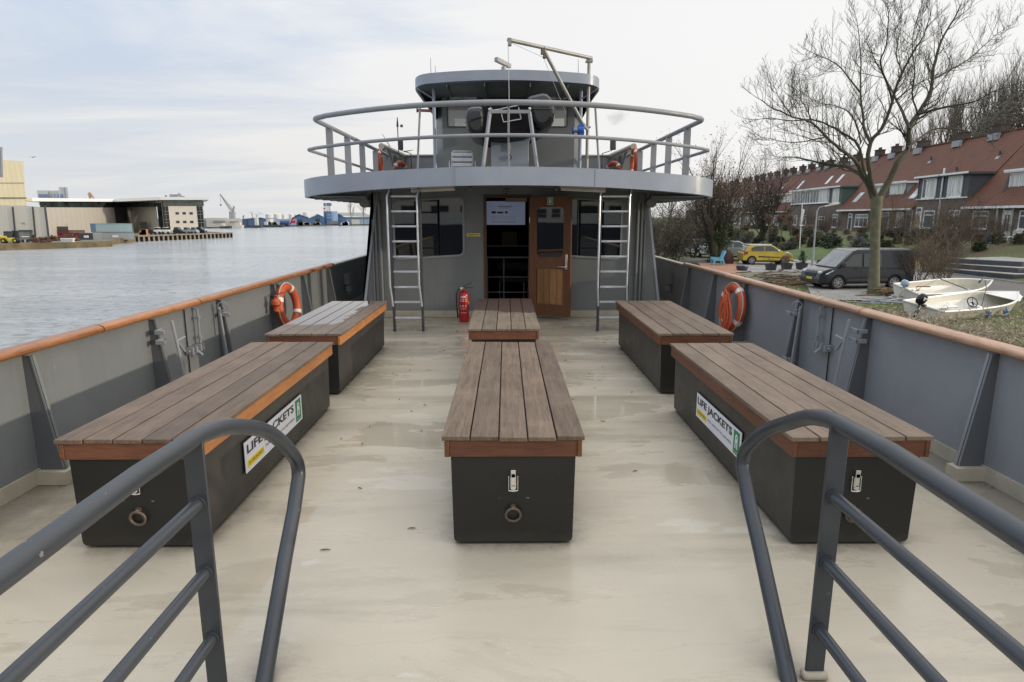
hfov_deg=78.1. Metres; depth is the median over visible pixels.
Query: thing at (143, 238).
sheet pile wall
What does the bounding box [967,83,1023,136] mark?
wooded slope
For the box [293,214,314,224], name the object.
gabled shed
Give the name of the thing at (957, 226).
bare shrub
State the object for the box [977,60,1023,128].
bare tree
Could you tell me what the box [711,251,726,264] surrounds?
garden chair
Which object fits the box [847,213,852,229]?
door
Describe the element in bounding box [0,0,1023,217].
sky
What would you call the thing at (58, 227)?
loading door
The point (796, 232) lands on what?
twiggy bush
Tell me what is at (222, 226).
moored boat
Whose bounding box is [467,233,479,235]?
capacity sign
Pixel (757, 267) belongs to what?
parking slab
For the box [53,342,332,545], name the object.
locker bench
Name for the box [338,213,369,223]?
long shed
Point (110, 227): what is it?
shipping container
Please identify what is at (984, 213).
window
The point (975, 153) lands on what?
terrace house
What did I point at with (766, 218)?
pollard tree
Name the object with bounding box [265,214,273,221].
storage tank
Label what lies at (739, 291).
lifebuoy
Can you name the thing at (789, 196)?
window
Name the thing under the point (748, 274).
paved verge
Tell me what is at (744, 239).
grey bush
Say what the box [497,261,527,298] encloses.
cabin chair
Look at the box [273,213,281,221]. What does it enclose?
storage tank
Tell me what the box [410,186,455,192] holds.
tube light
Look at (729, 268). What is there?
timber terrace
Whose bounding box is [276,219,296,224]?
works hall
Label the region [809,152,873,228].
terrace house
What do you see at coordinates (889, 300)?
wood pile
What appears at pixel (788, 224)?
bare shrub
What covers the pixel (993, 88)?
bare tree
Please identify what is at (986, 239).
folded parasol
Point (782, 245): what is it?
twiggy bush
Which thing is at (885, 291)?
wood pile
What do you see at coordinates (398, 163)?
lifebuoy
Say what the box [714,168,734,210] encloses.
bare tree
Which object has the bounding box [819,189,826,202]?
window
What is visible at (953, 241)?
twiggy bush
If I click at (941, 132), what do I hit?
bare tree
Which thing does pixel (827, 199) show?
window
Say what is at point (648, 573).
ship
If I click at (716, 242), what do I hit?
leafy shrub tree
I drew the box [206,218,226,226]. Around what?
works hall
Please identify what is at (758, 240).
evergreen bush
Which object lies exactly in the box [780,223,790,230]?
evergreen bush
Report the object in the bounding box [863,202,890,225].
bare shrub
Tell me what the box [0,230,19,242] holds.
forklift
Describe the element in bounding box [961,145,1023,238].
terrace house
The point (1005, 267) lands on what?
stepped planter
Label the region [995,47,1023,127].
bare tree
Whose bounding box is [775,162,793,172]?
bare tree
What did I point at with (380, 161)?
lifebuoy
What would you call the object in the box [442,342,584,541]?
locker bench
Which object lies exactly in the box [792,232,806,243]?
brown bush
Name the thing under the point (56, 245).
quay wall
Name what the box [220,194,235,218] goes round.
harbour crane
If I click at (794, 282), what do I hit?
wood pile
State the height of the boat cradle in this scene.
1.293 m
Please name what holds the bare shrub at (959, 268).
on the ground at (1008, 249)
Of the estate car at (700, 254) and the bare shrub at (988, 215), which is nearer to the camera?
the bare shrub at (988, 215)
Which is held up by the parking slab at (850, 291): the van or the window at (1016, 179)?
the van
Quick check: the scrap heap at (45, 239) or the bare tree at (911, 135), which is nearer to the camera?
the bare tree at (911, 135)
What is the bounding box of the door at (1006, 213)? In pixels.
[1002,208,1013,236]
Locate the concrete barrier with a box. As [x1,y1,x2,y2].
[60,238,74,241]
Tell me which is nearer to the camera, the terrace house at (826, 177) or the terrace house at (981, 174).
the terrace house at (981, 174)
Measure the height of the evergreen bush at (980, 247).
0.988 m
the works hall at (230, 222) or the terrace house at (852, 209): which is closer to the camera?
the terrace house at (852, 209)
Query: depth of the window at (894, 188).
73.95 m
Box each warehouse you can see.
[0,205,49,240]
[26,193,208,235]
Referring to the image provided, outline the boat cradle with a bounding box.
[481,107,538,166]
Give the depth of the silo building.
154.27 m
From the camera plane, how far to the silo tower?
429.00 m
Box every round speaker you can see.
[359,198,370,207]
[646,193,656,207]
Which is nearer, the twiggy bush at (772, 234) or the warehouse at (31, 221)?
the twiggy bush at (772, 234)
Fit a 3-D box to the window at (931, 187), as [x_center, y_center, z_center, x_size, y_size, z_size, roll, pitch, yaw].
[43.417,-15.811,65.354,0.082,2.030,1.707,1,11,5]
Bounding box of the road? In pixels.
[656,238,1023,295]
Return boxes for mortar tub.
[736,265,747,270]
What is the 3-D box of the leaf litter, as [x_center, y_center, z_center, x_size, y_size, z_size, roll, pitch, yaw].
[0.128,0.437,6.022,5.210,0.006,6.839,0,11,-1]
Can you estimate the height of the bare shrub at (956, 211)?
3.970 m
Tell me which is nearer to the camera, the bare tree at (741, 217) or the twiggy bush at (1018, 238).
the twiggy bush at (1018, 238)
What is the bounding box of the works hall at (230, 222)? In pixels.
[226,219,241,225]
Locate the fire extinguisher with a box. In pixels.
[456,283,472,321]
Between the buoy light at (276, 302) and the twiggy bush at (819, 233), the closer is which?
the buoy light at (276, 302)
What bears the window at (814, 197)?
in the terrace house at (819, 196)
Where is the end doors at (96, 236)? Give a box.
[93,233,101,239]
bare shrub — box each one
[774,206,794,225]
[783,216,797,229]
[797,205,818,224]
[814,215,832,232]
[817,209,836,233]
[829,212,843,227]
[857,215,869,232]
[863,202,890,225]
[867,213,889,231]
[881,188,925,244]
[889,204,921,237]
[896,219,958,280]
[899,216,948,272]
[916,190,969,240]
[919,237,964,278]
[921,229,979,277]
[928,190,997,255]
[941,198,972,234]
[948,194,1012,247]
[984,205,1021,244]
[990,211,1012,233]
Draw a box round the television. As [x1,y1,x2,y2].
[487,200,525,225]
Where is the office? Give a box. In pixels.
[37,187,68,204]
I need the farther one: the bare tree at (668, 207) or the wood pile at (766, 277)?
the bare tree at (668, 207)
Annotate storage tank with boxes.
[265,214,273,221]
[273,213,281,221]
[303,212,309,216]
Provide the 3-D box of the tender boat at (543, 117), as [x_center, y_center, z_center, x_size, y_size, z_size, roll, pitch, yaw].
[-0.046,-4.185,12.262,1.602,0.784,2.620,0,11,-1]
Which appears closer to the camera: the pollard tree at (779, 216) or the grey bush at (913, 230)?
the grey bush at (913, 230)
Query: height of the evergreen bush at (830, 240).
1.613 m
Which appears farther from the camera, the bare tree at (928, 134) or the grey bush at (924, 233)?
the bare tree at (928, 134)
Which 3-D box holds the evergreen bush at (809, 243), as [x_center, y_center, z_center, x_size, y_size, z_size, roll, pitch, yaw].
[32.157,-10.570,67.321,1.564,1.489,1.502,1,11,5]
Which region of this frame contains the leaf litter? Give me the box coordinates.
[321,328,636,549]
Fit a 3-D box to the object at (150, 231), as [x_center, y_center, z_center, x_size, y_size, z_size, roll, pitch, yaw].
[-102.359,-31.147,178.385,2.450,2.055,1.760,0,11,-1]
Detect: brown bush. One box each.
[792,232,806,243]
[802,224,813,231]
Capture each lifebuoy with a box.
[275,282,300,324]
[378,148,382,170]
[393,160,407,169]
[605,161,621,169]
[630,147,637,170]
[718,282,746,331]
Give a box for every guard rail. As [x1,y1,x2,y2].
[0,418,305,681]
[736,409,1023,681]
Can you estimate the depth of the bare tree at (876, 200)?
28.30 m
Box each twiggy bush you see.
[745,230,755,239]
[764,232,777,240]
[776,241,786,249]
[792,228,799,235]
[809,229,824,238]
[841,228,852,233]
[880,238,896,247]
[930,241,947,253]
[945,236,964,247]
[987,233,1007,243]
[1009,232,1023,243]
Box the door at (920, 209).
[916,207,922,228]
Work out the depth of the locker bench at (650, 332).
6.21 m
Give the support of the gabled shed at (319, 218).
on the ground at (334, 223)
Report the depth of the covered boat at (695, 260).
49.89 m
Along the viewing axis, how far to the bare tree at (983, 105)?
93.45 m
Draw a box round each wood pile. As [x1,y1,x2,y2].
[731,269,801,280]
[759,277,812,285]
[845,294,911,303]
[855,286,930,296]
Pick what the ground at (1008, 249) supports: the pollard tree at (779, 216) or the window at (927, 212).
the pollard tree at (779, 216)
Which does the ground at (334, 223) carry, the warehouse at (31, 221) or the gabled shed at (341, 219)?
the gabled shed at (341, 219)
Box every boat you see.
[219,223,231,228]
[232,222,243,227]
[246,217,262,227]
[263,222,283,226]
[465,94,554,147]
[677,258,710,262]
[893,278,993,300]
[902,276,1022,319]
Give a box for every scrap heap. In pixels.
[29,236,51,242]
[50,233,81,240]
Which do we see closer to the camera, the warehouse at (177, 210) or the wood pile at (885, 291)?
the wood pile at (885, 291)
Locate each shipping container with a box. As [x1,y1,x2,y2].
[79,233,101,239]
[90,223,132,231]
[92,232,134,239]
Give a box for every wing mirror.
[399,141,411,168]
[601,141,615,168]
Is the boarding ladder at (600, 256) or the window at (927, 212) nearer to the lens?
the boarding ladder at (600, 256)
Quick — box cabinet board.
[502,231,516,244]
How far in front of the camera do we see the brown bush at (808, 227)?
85.33 m
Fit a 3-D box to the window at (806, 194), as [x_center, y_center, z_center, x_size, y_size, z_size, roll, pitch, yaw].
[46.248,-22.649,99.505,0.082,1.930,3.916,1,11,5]
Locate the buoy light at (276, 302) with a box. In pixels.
[270,292,283,311]
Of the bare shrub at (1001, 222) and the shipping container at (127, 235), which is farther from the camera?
the shipping container at (127, 235)
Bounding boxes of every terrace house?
[724,174,757,224]
[732,172,773,224]
[741,168,789,224]
[758,164,806,224]
[771,160,826,226]
[789,155,848,227]
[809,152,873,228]
[827,147,887,229]
[836,138,930,231]
[881,129,978,232]
[914,120,1011,233]
[937,127,1023,234]
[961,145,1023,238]
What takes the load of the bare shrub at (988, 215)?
on the ground at (1008, 249)
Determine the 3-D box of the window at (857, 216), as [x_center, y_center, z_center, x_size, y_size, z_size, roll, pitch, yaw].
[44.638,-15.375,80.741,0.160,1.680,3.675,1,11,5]
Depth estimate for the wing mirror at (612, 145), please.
15.88 m
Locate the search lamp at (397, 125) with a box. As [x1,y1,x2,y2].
[396,117,402,153]
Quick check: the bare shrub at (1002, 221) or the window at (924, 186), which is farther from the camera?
the window at (924, 186)
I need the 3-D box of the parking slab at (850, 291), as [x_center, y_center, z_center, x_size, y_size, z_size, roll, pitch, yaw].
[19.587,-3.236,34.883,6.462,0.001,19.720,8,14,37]
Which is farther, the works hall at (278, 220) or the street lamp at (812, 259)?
the works hall at (278, 220)
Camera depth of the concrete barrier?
125.65 m
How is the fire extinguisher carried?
on the ship
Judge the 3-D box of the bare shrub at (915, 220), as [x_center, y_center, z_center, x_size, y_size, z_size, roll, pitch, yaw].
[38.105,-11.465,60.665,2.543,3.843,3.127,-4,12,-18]
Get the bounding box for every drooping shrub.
[651,204,690,258]
[653,201,701,249]
[653,205,709,260]
[670,214,715,258]
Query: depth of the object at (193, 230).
177.74 m
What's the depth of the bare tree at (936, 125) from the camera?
101.93 m
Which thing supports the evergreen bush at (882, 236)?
on the ground at (1008, 249)
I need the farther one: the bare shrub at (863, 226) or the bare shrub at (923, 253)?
the bare shrub at (863, 226)
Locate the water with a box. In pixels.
[0,217,368,348]
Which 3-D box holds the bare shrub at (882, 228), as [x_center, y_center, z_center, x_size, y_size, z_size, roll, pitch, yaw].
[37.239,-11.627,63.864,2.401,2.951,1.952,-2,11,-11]
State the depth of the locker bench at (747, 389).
3.36 m
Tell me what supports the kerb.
on the road
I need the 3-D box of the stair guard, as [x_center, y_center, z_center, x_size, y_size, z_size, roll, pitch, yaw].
[-0.067,-0.937,10.568,0.884,0.948,0.028,0,11,-1]
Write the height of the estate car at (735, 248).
1.603 m
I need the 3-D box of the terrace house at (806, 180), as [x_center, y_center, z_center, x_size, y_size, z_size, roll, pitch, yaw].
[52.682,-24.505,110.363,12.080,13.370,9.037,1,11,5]
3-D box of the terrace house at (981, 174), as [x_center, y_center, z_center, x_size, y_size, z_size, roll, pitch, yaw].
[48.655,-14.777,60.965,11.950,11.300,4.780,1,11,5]
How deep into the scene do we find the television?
11.46 m
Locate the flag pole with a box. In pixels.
[799,203,804,248]
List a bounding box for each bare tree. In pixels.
[128,210,137,231]
[656,202,684,225]
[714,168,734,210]
[722,160,770,234]
[730,0,1023,293]
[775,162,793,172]
[893,119,937,149]
[901,110,947,148]
[902,91,964,145]
[924,82,984,144]
[935,64,1010,139]
[946,72,997,140]
[954,72,1021,135]
[964,37,1023,125]
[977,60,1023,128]
[989,46,1023,126]
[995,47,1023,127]
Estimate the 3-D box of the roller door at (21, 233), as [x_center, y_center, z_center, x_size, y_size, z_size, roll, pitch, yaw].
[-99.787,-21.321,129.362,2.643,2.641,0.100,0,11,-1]
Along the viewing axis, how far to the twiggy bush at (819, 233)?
73.27 m
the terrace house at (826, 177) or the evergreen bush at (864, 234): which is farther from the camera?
the terrace house at (826, 177)
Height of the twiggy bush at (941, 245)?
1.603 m
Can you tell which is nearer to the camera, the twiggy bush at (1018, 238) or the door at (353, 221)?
the twiggy bush at (1018, 238)
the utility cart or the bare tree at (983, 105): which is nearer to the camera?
the bare tree at (983, 105)
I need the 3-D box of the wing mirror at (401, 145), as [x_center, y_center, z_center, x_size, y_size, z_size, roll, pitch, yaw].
[-2.700,-4.700,15.912,0.332,0.783,0.071,-2,11,-12]
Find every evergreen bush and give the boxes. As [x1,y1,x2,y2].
[752,236,762,243]
[775,236,785,242]
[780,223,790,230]
[801,229,813,236]
[806,235,818,246]
[817,233,843,247]
[857,233,869,239]
[880,232,885,240]
[887,227,906,236]
[901,234,921,244]
[971,240,987,251]
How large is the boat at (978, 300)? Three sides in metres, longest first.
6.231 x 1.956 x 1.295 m
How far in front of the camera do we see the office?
407.88 m
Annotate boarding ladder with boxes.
[386,187,424,330]
[596,189,632,330]
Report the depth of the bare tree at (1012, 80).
89.26 m
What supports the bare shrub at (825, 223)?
on the ground at (1008, 249)
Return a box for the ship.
[0,57,1023,681]
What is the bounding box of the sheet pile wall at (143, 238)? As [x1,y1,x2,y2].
[134,232,232,241]
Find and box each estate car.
[680,238,707,256]
[707,240,743,257]
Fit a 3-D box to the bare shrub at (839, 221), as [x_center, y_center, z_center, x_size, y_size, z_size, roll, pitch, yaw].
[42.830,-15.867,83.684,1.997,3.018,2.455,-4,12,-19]
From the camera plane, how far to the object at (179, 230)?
177.69 m
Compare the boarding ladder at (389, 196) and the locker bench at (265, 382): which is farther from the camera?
the boarding ladder at (389, 196)
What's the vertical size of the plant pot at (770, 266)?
0.949 m
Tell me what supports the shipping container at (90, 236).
on the quay ground at (107, 239)
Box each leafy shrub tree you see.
[661,123,769,262]
[734,143,805,240]
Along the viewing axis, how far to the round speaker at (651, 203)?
9.80 m
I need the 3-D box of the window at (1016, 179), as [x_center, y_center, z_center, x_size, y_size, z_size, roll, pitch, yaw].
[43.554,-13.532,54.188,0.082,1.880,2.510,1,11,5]
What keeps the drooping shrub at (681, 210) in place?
on the ground at (1008, 249)
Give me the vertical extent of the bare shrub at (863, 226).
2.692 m
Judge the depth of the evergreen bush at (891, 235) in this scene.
62.95 m
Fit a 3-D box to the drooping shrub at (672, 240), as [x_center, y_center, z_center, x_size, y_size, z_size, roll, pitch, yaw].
[13.015,-8.071,49.205,5.409,5.017,4.781,8,14,34]
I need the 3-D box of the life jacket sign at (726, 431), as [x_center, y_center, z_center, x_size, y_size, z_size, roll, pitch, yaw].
[1.353,0.543,4.175,0.010,0.183,0.888,0,11,-1]
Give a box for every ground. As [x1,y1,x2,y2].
[0,232,220,243]
[158,221,368,227]
[652,218,1023,346]
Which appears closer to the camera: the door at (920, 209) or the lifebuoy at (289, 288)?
the lifebuoy at (289, 288)
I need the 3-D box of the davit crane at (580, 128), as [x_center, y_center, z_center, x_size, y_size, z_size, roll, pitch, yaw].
[0.835,-4.261,12.099,2.099,2.638,0.395,-8,14,-37]
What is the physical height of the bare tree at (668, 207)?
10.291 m
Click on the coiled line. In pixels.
(725, 314)
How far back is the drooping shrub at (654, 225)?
51.18 m
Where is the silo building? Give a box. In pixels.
[0,147,26,205]
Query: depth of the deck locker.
11.94 m
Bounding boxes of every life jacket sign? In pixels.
[242,393,301,474]
[696,392,742,456]
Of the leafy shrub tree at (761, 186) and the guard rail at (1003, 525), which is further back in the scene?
the leafy shrub tree at (761, 186)
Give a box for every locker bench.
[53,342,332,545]
[264,301,386,392]
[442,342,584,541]
[467,298,539,344]
[615,301,733,392]
[670,343,933,541]
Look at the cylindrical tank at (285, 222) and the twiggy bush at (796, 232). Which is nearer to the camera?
the twiggy bush at (796, 232)
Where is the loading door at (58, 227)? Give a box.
[57,226,68,232]
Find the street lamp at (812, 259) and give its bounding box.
[811,203,838,265]
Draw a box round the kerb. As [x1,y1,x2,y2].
[664,237,1023,298]
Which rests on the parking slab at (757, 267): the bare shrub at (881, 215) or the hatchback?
the hatchback
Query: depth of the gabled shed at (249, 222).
370.03 m
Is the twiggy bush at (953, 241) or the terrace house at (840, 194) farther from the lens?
the terrace house at (840, 194)
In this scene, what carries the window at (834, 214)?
in the terrace house at (840, 194)
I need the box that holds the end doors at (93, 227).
[90,223,95,231]
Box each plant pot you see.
[765,256,776,269]
[779,251,792,268]
[795,250,807,268]
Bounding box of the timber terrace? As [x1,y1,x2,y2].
[697,263,743,274]
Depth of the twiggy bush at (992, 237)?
48.72 m
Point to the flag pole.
(802, 212)
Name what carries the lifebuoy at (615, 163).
attached to the ship
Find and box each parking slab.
[738,260,815,271]
[806,272,946,299]
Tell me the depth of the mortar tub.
42.29 m
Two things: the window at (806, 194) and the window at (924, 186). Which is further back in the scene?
the window at (806, 194)
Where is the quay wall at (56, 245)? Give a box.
[0,237,135,249]
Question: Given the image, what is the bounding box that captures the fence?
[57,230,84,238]
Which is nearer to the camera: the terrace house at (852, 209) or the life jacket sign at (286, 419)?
the life jacket sign at (286, 419)
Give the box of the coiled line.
[720,289,732,329]
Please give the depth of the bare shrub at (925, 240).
40.75 m
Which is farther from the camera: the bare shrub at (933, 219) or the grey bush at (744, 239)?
the grey bush at (744, 239)
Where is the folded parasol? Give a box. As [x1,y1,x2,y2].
[982,232,997,243]
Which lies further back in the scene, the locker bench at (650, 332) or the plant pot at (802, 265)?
the plant pot at (802, 265)
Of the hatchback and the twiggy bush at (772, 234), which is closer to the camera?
the hatchback
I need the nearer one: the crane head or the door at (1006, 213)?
the door at (1006, 213)
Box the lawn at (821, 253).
[783,247,830,259]
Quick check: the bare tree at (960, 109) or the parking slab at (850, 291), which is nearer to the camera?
the parking slab at (850, 291)
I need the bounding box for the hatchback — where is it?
[737,244,792,264]
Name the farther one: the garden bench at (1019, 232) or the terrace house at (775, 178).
the terrace house at (775, 178)
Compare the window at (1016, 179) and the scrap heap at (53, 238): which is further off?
the scrap heap at (53, 238)
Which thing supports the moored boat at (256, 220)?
on the water
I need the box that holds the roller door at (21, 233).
[19,231,30,240]
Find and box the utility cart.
[21,236,29,241]
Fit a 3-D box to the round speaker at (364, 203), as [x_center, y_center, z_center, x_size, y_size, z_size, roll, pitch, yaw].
[-2.246,-2.217,9.836,0.238,0.278,0.200,0,11,-1]
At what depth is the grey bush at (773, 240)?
78.01 m
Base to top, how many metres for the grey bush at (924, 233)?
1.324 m
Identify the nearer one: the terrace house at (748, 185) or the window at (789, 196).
the window at (789, 196)
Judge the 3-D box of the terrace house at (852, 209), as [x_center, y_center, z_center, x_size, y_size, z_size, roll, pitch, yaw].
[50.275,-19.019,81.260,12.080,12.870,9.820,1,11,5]
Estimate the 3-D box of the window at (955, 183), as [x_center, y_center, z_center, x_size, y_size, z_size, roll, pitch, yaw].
[43.092,-15.036,61.426,0.082,2.030,2.309,1,11,5]
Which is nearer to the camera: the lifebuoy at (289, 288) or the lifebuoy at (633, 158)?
the lifebuoy at (289, 288)
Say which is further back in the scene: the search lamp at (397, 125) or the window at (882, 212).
the window at (882, 212)
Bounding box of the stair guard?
[487,257,527,298]
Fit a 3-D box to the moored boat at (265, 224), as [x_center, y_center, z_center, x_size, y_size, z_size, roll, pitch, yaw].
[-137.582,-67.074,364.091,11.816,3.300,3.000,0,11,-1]
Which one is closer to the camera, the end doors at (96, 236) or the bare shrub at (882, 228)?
the bare shrub at (882, 228)
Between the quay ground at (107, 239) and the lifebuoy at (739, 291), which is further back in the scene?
the quay ground at (107, 239)
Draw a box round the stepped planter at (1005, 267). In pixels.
[931,257,1023,278]
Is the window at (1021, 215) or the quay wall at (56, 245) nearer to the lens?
the window at (1021, 215)
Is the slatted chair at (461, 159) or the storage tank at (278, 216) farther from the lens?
the storage tank at (278, 216)
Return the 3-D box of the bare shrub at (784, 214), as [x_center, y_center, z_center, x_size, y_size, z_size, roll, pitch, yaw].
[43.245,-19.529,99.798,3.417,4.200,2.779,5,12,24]
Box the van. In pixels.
[800,248,915,288]
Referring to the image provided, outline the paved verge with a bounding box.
[737,272,800,281]
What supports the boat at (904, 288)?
on the ground at (1008, 249)
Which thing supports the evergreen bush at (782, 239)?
on the ground at (1008, 249)
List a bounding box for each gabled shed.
[243,217,265,225]
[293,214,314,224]
[315,214,324,224]
[338,214,345,224]
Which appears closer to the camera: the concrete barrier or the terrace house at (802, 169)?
the terrace house at (802, 169)
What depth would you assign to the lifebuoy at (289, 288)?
7.80 m
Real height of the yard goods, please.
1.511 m
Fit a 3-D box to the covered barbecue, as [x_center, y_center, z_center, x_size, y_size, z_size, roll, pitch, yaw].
[16.665,-6.471,48.620,0.840,1.000,0.819,0,11,-1]
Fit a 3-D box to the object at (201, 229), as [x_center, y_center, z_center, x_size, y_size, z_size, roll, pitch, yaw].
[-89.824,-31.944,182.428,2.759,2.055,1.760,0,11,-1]
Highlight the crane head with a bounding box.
[87,192,94,198]
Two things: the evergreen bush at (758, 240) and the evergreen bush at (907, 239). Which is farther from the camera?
the evergreen bush at (758, 240)
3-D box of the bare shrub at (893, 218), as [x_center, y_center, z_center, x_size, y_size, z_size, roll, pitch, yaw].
[35.470,-11.069,57.218,3.670,5.547,4.513,3,12,15]
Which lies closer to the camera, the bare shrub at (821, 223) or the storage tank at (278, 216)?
the bare shrub at (821, 223)
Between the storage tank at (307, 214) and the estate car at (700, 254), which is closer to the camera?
the estate car at (700, 254)
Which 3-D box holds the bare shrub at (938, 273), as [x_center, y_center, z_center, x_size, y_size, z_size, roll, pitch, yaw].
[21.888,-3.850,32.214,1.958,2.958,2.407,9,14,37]
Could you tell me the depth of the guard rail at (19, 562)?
1.90 m
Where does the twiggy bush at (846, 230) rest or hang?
on the ground at (1008, 249)
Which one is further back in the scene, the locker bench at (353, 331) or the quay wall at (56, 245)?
the quay wall at (56, 245)
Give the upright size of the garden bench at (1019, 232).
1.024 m
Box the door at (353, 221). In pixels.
[351,220,359,223]
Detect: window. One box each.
[779,195,791,202]
[791,192,800,203]
[800,191,810,203]
[810,190,819,202]
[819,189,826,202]
[826,189,829,201]
[832,188,839,202]
[832,214,837,227]
[854,214,868,227]
[881,212,889,227]
[889,183,906,194]
[921,179,926,198]
[922,211,934,228]
[925,178,937,198]
[947,175,963,196]
[972,211,989,229]
[1008,172,1023,186]
[1015,210,1023,229]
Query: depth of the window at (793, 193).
103.30 m
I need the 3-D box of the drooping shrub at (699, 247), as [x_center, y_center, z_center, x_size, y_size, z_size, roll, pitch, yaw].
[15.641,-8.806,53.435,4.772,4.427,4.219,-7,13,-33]
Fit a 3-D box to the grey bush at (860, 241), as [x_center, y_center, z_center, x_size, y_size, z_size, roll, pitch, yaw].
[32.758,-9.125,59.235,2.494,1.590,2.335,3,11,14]
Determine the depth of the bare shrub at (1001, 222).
47.58 m
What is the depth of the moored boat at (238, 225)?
331.38 m
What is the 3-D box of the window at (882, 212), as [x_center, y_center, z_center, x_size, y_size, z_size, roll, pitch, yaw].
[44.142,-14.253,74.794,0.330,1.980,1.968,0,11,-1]
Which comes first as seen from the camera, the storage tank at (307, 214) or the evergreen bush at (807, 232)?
the evergreen bush at (807, 232)
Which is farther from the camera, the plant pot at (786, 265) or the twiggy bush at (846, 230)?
the twiggy bush at (846, 230)
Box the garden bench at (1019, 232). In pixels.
[989,230,1023,242]
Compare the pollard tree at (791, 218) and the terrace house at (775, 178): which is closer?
the pollard tree at (791, 218)
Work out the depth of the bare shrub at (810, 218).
91.67 m
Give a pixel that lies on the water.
(44, 293)
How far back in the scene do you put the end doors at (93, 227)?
146.71 m
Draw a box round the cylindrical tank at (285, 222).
[280,220,289,225]
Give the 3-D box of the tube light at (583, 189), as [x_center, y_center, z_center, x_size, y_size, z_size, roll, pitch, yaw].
[1.063,-2.079,8.632,0.805,0.102,0.219,0,11,-1]
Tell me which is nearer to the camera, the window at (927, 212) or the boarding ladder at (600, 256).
the boarding ladder at (600, 256)
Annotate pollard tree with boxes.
[763,213,774,243]
[774,213,788,241]
[787,213,796,237]
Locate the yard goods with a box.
[138,229,147,234]
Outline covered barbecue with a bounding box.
[724,250,733,263]
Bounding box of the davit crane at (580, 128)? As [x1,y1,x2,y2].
[507,38,592,167]
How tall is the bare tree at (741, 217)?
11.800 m
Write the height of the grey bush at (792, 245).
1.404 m
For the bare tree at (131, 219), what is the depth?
167.93 m
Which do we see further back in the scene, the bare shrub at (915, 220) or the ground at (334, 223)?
the ground at (334, 223)
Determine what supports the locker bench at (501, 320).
on the ship
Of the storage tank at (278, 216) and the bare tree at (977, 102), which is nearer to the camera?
the bare tree at (977, 102)
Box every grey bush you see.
[736,235,751,243]
[768,236,775,242]
[780,241,802,250]
[846,235,869,247]
[905,227,919,234]
[916,227,932,239]
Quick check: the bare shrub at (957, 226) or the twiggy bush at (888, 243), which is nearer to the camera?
the bare shrub at (957, 226)
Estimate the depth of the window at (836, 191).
88.35 m
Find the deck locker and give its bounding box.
[491,138,529,166]
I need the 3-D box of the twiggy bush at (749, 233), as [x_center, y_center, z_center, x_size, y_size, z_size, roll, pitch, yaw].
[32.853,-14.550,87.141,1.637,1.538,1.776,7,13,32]
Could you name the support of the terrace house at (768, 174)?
on the ground at (1008, 249)
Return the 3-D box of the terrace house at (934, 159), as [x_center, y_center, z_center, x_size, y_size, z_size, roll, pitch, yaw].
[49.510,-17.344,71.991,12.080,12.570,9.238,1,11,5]
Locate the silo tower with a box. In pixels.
[323,202,337,224]
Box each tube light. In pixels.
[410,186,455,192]
[560,186,605,192]
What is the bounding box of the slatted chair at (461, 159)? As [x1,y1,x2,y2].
[449,151,476,166]
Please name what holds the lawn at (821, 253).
on the ground at (1008, 249)
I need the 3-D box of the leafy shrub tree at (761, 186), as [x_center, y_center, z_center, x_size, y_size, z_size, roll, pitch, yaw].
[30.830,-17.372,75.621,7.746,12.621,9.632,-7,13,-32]
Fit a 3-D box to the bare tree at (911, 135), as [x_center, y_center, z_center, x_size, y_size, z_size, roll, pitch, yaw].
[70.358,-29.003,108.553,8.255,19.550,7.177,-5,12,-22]

